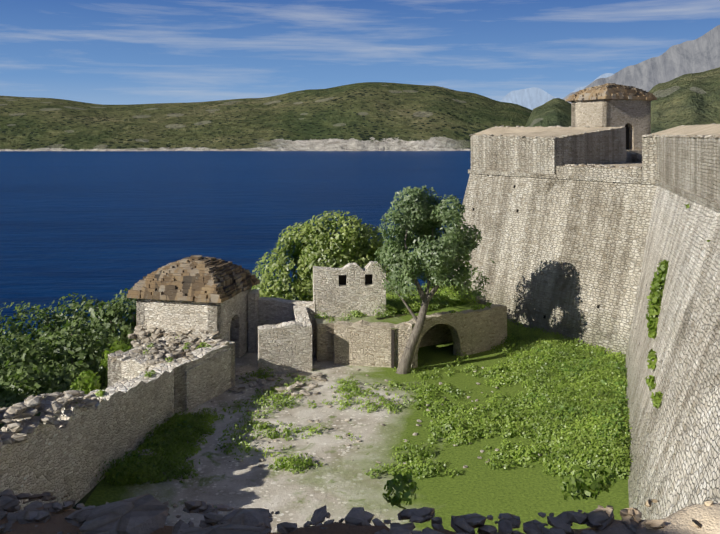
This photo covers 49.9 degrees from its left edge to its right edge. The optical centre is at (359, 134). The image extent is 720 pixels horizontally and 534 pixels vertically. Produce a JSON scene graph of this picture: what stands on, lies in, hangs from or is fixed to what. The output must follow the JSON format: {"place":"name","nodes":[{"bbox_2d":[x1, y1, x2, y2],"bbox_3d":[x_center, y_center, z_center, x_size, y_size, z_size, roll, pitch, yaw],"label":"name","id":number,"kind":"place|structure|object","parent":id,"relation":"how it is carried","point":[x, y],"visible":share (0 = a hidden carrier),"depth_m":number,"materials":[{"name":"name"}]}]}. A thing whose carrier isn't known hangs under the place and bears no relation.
{"place":"outdoors","nodes":[
{"label":"outdoors","id":0,"kind":"place"},
{"bbox_2d":[0,151,470,346],"bbox_3d":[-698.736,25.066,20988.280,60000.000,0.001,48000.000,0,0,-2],"label":"sea water","id":1,"kind":"structure","parent":0,"point":[105,226],"depth_m":278.20,"materials":[{"name":"blue liquid"}]},
{"bbox_2d":[0,82,532,150],"bbox_3d":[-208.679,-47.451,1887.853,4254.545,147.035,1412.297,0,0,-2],"label":"shore hill","id":2,"kind":"structure","parent":0,"point":[374,116],"depth_m":1360.03,"materials":[{"name":"green plant"}]},
{"bbox_2d":[72,342,628,533],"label":"ground","id":3,"kind":"structure","parent":0,"point":[339,484],"depth_m":21.33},
{"bbox_2d":[0,287,135,428],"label":"bushes","id":4,"kind":"object","parent":3,"relation":"on","point":[40,363],"visible":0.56,"depth_m":28.69,"materials":[{"name":"green plant"}]},
{"bbox_2d":[4,312,135,406],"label":"maquis stems","id":5,"kind":"object","parent":3,"relation":"on","point":[134,320],"visible":0.04,"depth_m":32.20,"materials":[{"name":"brown plant"}]},
{"bbox_2d":[70,340,131,393],"bbox_3d":[-8.447,7.719,25.330,1.150,1.325,5.335,0,0,-4],"label":"light shrub","id":6,"kind":"object","parent":3,"relation":"on","point":[93,382],"visible":0.6,"depth_m":23.14,"materials":[{"name":"green plant"}]},
{"bbox_2d":[0,336,234,512],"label":"stone wall","id":7,"kind":"structure","parent":3,"relation":"on","point":[71,450],"depth_m":20.83,"materials":[{"name":"beige stone"}]},
{"bbox_2d":[68,302,492,404],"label":"plants","id":8,"kind":"object","parent":7,"relation":"on","point":[151,345],"visible":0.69,"depth_m":27.12,"materials":[{"name":"green plant"}]},
{"bbox_2d":[136,287,250,357],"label":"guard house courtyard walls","id":9,"kind":"structure","parent":3,"relation":"on","point":[174,316],"depth_m":29.92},
{"bbox_2d":[127,255,259,302],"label":"domed roof","id":10,"kind":"structure","parent":9,"relation":"on","point":[196,278],"depth_m":30.05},
{"bbox_2d":[248,261,385,373],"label":"ruined walls","id":11,"kind":"structure","parent":3,"relation":"on","point":[281,335],"depth_m":32.01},
{"bbox_2d":[339,274,371,284],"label":"windows","id":12,"kind":"structure","parent":11,"relation":"in","point":[342,279],"depth_m":32.41,"materials":[{"name":"black glass"}]},
{"bbox_2d":[251,209,392,300],"bbox_3d":[-1.640,7.617,37.888,7.847,7.912,4.377,0,0,-2],"label":"bush","id":13,"kind":"object","parent":3,"relation":"on","point":[351,243],"depth_m":36.93,"materials":[{"name":"green plant"}]},
{"bbox_2d":[0,123,719,467],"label":"stones","id":14,"kind":"object","parent":3,"relation":"on","point":[50,405],"visible":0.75,"depth_m":26.46,"materials":[{"name":"grey stone"}]},
{"bbox_2d":[96,319,632,485],"bbox_3d":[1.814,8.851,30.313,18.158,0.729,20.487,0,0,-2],"label":"courtyard weeds","id":15,"kind":"object","parent":3,"relation":"on","point":[524,355],"visible":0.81,"depth_m":23.79,"materials":[{"name":"green plant"}]},
{"bbox_2d":[130,363,627,482],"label":"weeds","id":16,"kind":"object","parent":3,"relation":"on","point":[445,408],"visible":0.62,"depth_m":24.62,"materials":[{"name":"green plant"}]},
{"bbox_2d":[315,291,472,361],"bbox_3d":[2.311,8.306,34.339,3.741,1.520,10.564,0,0,43],"label":"stone terrace","id":17,"kind":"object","parent":3,"relation":"on","point":[324,337],"visible":0.17,"depth_m":31.58,"materials":[{"name":"beige stone"}]},
{"bbox_2d":[313,280,478,322],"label":"plants","id":18,"kind":"object","parent":17,"relation":"on","point":[396,304],"visible":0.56,"depth_m":33.86,"materials":[{"name":"green plant"}]},
{"bbox_2d":[334,304,506,367],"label":"arched stone wall","id":19,"kind":"structure","parent":3,"relation":"on","point":[361,343],"depth_m":30.50,"materials":[{"name":"beige stone"}]},
{"bbox_2d":[371,303,484,367],"bbox_3d":[3.236,8.329,32.390,5.949,1.574,1.540,0,0,-37],"label":"terrace vault lid","id":20,"kind":"object","parent":3,"relation":"on","point":[405,318],"visible":0.25,"depth_m":31.93,"materials":[{"name":"green plant"}]},
{"bbox_2d":[374,185,494,373],"bbox_3d":[2.966,5.626,31.024,4.723,7.234,4.715,0,0,-2],"label":"olive tree","id":21,"kind":"object","parent":3,"relation":"on","point":[422,211],"depth_m":30.10,"materials":[{"name":"green plant"}]},
{"bbox_2d":[382,462,619,508],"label":"bushes","id":22,"kind":"object","parent":3,"relation":"on","point":[590,484],"visible":1,"depth_m":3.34,"materials":[{"name":"green plant"}]},
{"bbox_2d":[447,174,719,519],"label":"bastion lower walls","id":23,"kind":"structure","parent":3,"relation":"on","point":[576,259],"depth_m":30.83,"materials":[{"name":"beige stone"}]},
{"bbox_2d":[471,127,625,173],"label":"bastion raised platform","id":24,"kind":"structure","parent":23,"relation":"on","point":[529,153],"depth_m":38.08,"materials":[{"name":"beige stone"}]},
{"bbox_2d":[468,169,719,212],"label":"string course","id":25,"kind":"object","parent":23,"relation":"attached to","point":[708,203],"visible":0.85,"depth_m":32.90,"materials":[{"name":"beige stone"}]},
{"bbox_2d":[556,162,641,178],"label":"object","id":26,"kind":"structure","parent":23,"relation":"attached to","point":[615,171],"depth_m":34.24,"materials":[{"name":"beige stone"}]},
{"bbox_2d":[626,150,641,162],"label":"sentry box plinth steps","id":27,"kind":"structure","parent":26,"relation":"on","point":[633,155],"depth_m":40.77,"materials":[{"name":"grey stone"}]},
{"bbox_2d":[646,202,710,408],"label":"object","id":28,"kind":"object","parent":23,"relation":"attached to","point":[657,284],"visible":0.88,"depth_m":23.98,"materials":[{"name":"green plant"}]},
{"bbox_2d":[642,124,719,202],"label":"parapet","id":29,"kind":"structure","parent":23,"relation":"attached to","point":[690,164],"depth_m":25.92,"materials":[{"name":"stone"}]},
{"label":"wall","id":30,"kind":"structure","parent":3,"relation":"on"},
{"bbox_2d":[0,503,719,533],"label":"wall top","id":31,"kind":"structure","parent":30,"relation":"on","point":[680,520],"depth_m":3.05,"materials":[{"name":"grey stone"}]},
{"bbox_2d":[0,489,664,533],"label":"loose stones","id":32,"kind":"object","parent":31,"relation":"on","point":[146,514],"visible":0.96,"depth_m":3.16,"materials":[{"name":"grey stone"}]},
{"bbox_2d":[645,499,712,527],"bbox_3d":[2.358,1.254,2.393,2.346,0.513,1.826,0,0,-2],"label":"pale rubble","id":33,"kind":"object","parent":31,"relation":"on","point":[696,523],"visible":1,"depth_m":3.07,"materials":[{"name":"stone"}]},
{"bbox_2d":[0,0,719,104],"label":"sky","id":34,"kind":"structure","parent":0,"point":[104,52],"materials":[{"name":"blue"}]},
{"bbox_2d":[500,73,612,109],"bbox_3d":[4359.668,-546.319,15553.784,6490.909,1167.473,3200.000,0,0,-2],"label":"blue mountain","id":35,"kind":"structure","parent":0,"point":[532,98],"depth_m":14077.94,"materials":[{"name":"blue stone"}]},
{"bbox_2d":[571,100,650,149],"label":"tower wall","id":36,"kind":"structure","parent":0,"point":[634,116],"depth_m":42.15,"materials":[{"name":"beige stone"}]},
{"bbox_2d":[565,83,656,101],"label":"turret roof","id":37,"kind":"structure","parent":36,"relation":"on","point":[610,91],"depth_m":42.19,"materials":[{"name":"brown stone"}]},
{"bbox_2d":[625,124,628,149],"bbox_3d":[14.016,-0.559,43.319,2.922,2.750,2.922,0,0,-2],"label":"doorway","id":38,"kind":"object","parent":36,"relation":"in","point":[627,136],"visible":0.03,"depth_m":42.34,"materials":[{"name":"black"}]},
{"bbox_2d":[525,67,719,133],"bbox_3d":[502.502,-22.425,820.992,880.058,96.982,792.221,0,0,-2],"label":"hills","id":39,"kind":"structure","parent":0,"point":[689,99],"depth_m":533.37,"materials":[{"name":"green plant"}]},
{"bbox_2d":[563,25,719,102],"bbox_3d":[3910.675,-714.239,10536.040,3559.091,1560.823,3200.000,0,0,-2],"label":"grey mountain","id":40,"kind":"structure","parent":0,"point":[700,54],"depth_m":9089.33,"materials":[{"name":"grey stone"}]}
]}

